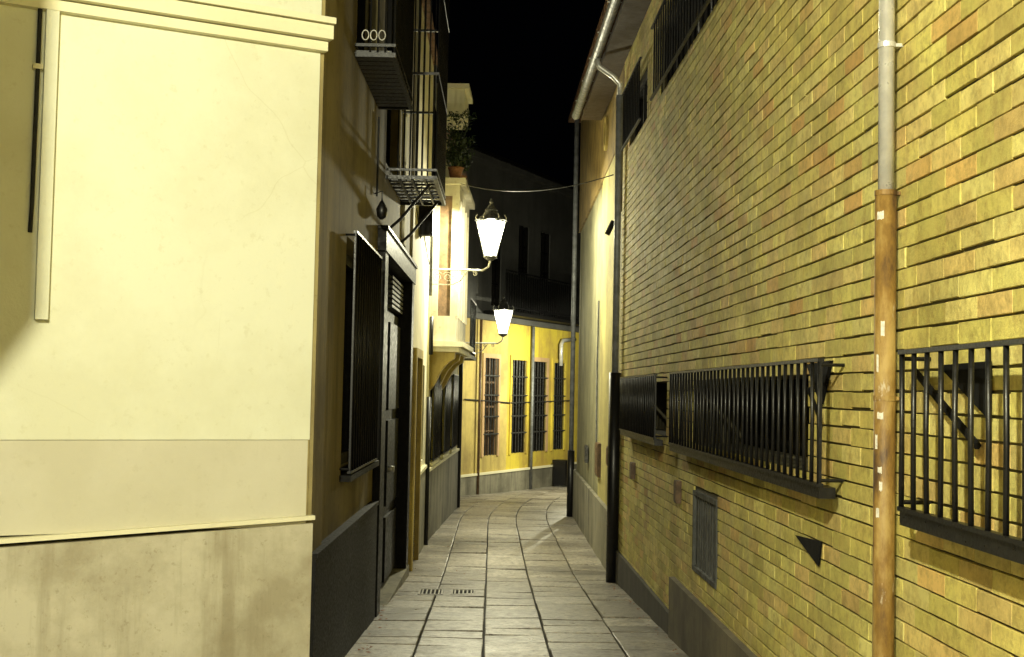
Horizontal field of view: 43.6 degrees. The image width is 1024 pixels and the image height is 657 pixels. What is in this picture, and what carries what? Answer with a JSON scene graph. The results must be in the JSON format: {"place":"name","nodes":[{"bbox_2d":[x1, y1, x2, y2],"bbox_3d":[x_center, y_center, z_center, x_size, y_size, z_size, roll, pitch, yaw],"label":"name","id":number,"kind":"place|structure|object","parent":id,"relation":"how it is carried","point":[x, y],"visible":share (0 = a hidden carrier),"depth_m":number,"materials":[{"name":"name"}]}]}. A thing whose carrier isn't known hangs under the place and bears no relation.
{"place":"outdoors","nodes":[
{"label":"outdoors","id":0,"kind":"place"},
{"bbox_2d":[413,509,552,656],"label":"ground","id":1,"kind":"structure","parent":0,"point":[485,594],"depth_m":11.64,"materials":[{"name":"grey concrete"}]},
{"bbox_2d":[0,0,449,656],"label":"corner house","id":2,"kind":"structure","parent":1,"relation":"on","point":[208,266],"depth_m":6.61,"materials":[{"name":"beige paint"}]},
{"bbox_2d":[339,231,381,481],"bbox_3d":[-1.159,0.216,9.098,0.293,1.607,1.858,1,-3,0],"label":"window","id":3,"kind":"structure","parent":2,"relation":"in","point":[361,360],"depth_m":9.03,"materials":[{"name":"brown wood"}]},
{"bbox_2d":[357,0,365,49],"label":"balcony door","id":4,"kind":"structure","parent":2,"relation":"in","point":[361,8],"depth_m":9.83,"materials":[{"name":"brown wood"}]},
{"bbox_2d":[374,191,387,219],"bbox_3d":[-1.006,-0.953,9.884,0.094,0.224,0.087,4,-4,-41],"label":"pendant lamp","id":5,"kind":"object","parent":2,"relation":"hanging from","point":[381,210],"depth_m":9.86,"materials":[{"name":"black metal"}]},
{"bbox_2d":[386,110,390,167],"bbox_3d":[-1.190,-2.518,11.512,0.100,2.300,1.400,1,-3,0],"label":"balcony door","id":6,"kind":"structure","parent":2,"relation":"in","point":[388,132],"depth_m":12.11,"materials":[{"name":"brown wood"}]},
{"bbox_2d":[408,0,437,570],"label":"white house","id":7,"kind":"structure","parent":1,"relation":"on","point":[421,246],"depth_m":15.06,"materials":[{"name":"paint"}]},
{"bbox_2d":[432,198,506,284],"bbox_3d":[-0.585,-1.146,17.126,1.045,1.210,0.450,1,-3,-1],"label":"street lamp","id":8,"kind":"object","parent":7,"relation":"attached to","point":[490,215],"visible":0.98,"depth_m":17.09,"materials":[{"name":"metal"}]},
{"bbox_2d":[425,83,476,539],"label":"bay house","id":9,"kind":"structure","parent":1,"relation":"on","point":[453,351],"depth_m":18.14,"materials":[{"name":"yellow paint"}]},
{"bbox_2d":[430,374,441,465],"bbox_3d":[-1.151,1.255,18.091,0.213,1.307,1.200,1,-3,1],"label":"window","id":10,"kind":"structure","parent":9,"relation":"in","point":[437,388],"depth_m":18.13,"materials":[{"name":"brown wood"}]},
{"bbox_2d":[440,375,451,458],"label":"window","id":11,"kind":"structure","parent":9,"relation":"in","point":[447,411],"depth_m":20.09,"materials":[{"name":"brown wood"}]},
{"bbox_2d":[429,178,474,390],"bbox_3d":[-0.842,-0.544,18.583,0.460,2.900,2.520,1,-3,1],"label":"bay window","id":12,"kind":"structure","parent":9,"relation":"in","point":[451,220],"depth_m":17.49,"materials":[{"name":"white paint"}]},
{"bbox_2d":[448,374,458,452],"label":"window","id":13,"kind":"structure","parent":9,"relation":"in","point":[455,377],"depth_m":21.76,"materials":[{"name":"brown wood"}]},
{"bbox_2d":[446,108,476,177],"bbox_3d":[-0.760,-2.564,17.738,0.554,1.050,0.514,1,-3,-1],"label":"potted plant","id":14,"kind":"object","parent":9,"relation":"on","point":[455,171],"visible":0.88,"depth_m":17.67,"materials":[{"name":"green plant"}]},
{"bbox_2d":[447,126,476,177],"bbox_3d":[-0.692,-2.486,18.444,0.508,0.967,0.436,0,-3,22],"label":"potted plant","id":15,"kind":"object","parent":9,"relation":"on","point":[473,139],"visible":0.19,"depth_m":18.40,"materials":[{"name":"green plant"}]},
{"bbox_2d":[465,295,513,353],"bbox_3d":[-0.473,-0.073,25.329,1.045,1.210,0.450,1,-3,-1],"label":"street lamp","id":16,"kind":"object","parent":9,"relation":"attached to","point":[503,305],"visible":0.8,"depth_m":25.30,"materials":[{"name":"metal"}]},
{"bbox_2d":[456,139,580,495],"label":"yellow house","id":17,"kind":"structure","parent":1,"relation":"on","point":[515,407],"depth_m":29.84,"materials":[{"name":"paint"}]},
{"bbox_2d":[480,353,500,456],"bbox_3d":[-0.538,1.708,28.625,0.195,2.290,0.908,0,-3,25],"label":"window","id":18,"kind":"structure","parent":17,"relation":"in","point":[491,368],"depth_m":28.67,"materials":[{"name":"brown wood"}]},
{"bbox_2d":[491,223,500,305],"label":"window","id":19,"kind":"structure","parent":17,"relation":"in","point":[495,292],"depth_m":29.07,"materials":[{"name":"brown wood"}]},
{"bbox_2d":[508,355,528,454],"bbox_3d":[0.089,1.787,29.994,0.195,2.290,1.025,0,-3,25],"label":"window","id":20,"kind":"structure","parent":17,"relation":"in","point":[519,370],"depth_m":30.03,"materials":[{"name":"black metal"}]},
{"bbox_2d":[518,226,527,310],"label":"window","id":21,"kind":"structure","parent":17,"relation":"in","point":[523,231],"depth_m":30.45,"materials":[{"name":"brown wood"}]},
{"bbox_2d":[533,357,548,451],"bbox_3d":[0.603,1.852,31.113,0.195,2.290,1.035,0,-3,25],"label":"window","id":22,"kind":"structure","parent":17,"relation":"in","point":[541,383],"depth_m":31.31,"materials":[{"name":"black metal"}]},
{"bbox_2d":[540,233,548,313],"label":"window","id":23,"kind":"structure","parent":17,"relation":"in","point":[544,265],"depth_m":31.63,"materials":[{"name":"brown wood"}]},
{"bbox_2d":[550,359,566,450],"bbox_3d":[1.109,1.916,32.215,0.195,2.290,0.927,0,-3,25],"label":"window","id":24,"kind":"structure","parent":17,"relation":"in","point":[558,390],"depth_m":32.24,"materials":[{"name":"black metal"}]},
{"bbox_2d":[566,0,624,569],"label":"yellow house","id":25,"kind":"structure","parent":1,"relation":"on","point":[587,495],"depth_m":18.02,"materials":[{"name":"paint"}]},
{"bbox_2d":[462,174,613,191],"bbox_3d":[0.218,-1.823,15.761,0.012,0.388,3.570,3,-3,-31],"label":"overhead cable","id":26,"kind":"object","parent":25,"relation":"attached to","point":[543,189],"visible":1,"depth_m":15.44,"materials":[{"name":"rubber"}]},
{"bbox_2d":[572,0,1023,656],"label":"brick building","id":27,"kind":"structure","parent":1,"relation":"on","point":[816,422],"depth_m":5.44,"materials":[{"name":"brick"}]},
{"bbox_2d":[621,57,647,150],"bbox_3d":[1.250,-2.130,12.299,0.240,0.576,1.500,1,-3,-1],"label":"window","id":28,"kind":"structure","parent":27,"relation":"in","point":[634,101],"depth_m":12.29,"materials":[{"name":"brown wood"}]},
{"bbox_2d":[650,0,717,100],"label":"window","id":29,"kind":"structure","parent":27,"relation":"in","point":[689,18],"depth_m":9.70,"materials":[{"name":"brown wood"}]},
{"bbox_2d":[345,486,687,656],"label":"paving","id":30,"kind":"structure","parent":0,"point":[584,608],"depth_m":11.60,"materials":[{"name":"stone"}]},
{"bbox_2d":[418,588,443,597],"bbox_3d":[-0.753,2.465,11.881,0.230,0.050,0.340,1,-3,-1],"label":"drain grate","id":31,"kind":"object","parent":30,"relation":"on","point":[427,591],"visible":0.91,"depth_m":11.89,"materials":[{"name":"metal"}]},
{"bbox_2d":[450,589,475,594],"bbox_3d":[-0.454,2.471,11.887,0.230,0.050,0.340,1,-3,-1],"label":"drain grate","id":32,"kind":"object","parent":30,"relation":"on","point":[460,591],"visible":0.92,"depth_m":11.92,"materials":[{"name":"metal"}]},
{"bbox_2d":[358,500,678,653],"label":"litter specks","id":33,"kind":"object","parent":30,"relation":"on","point":[464,573],"visible":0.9,"depth_m":9.91,"materials":[{"name":"paper"}]},
{"bbox_2d":[552,459,566,486],"bbox_3d":[1.228,3.581,31.693,0.360,0.660,0.360,0,-3,25],"label":"litter bin","id":34,"kind":"object","parent":30,"relation":"on","point":[559,472],"visible":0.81,"depth_m":31.55,"materials":[{"name":"black metal"}]},
{"bbox_2d":[432,0,605,187],"label":"sky","id":35,"kind":"structure","parent":0,"point":[522,62],"materials":[{"name":"black"}]}
]}

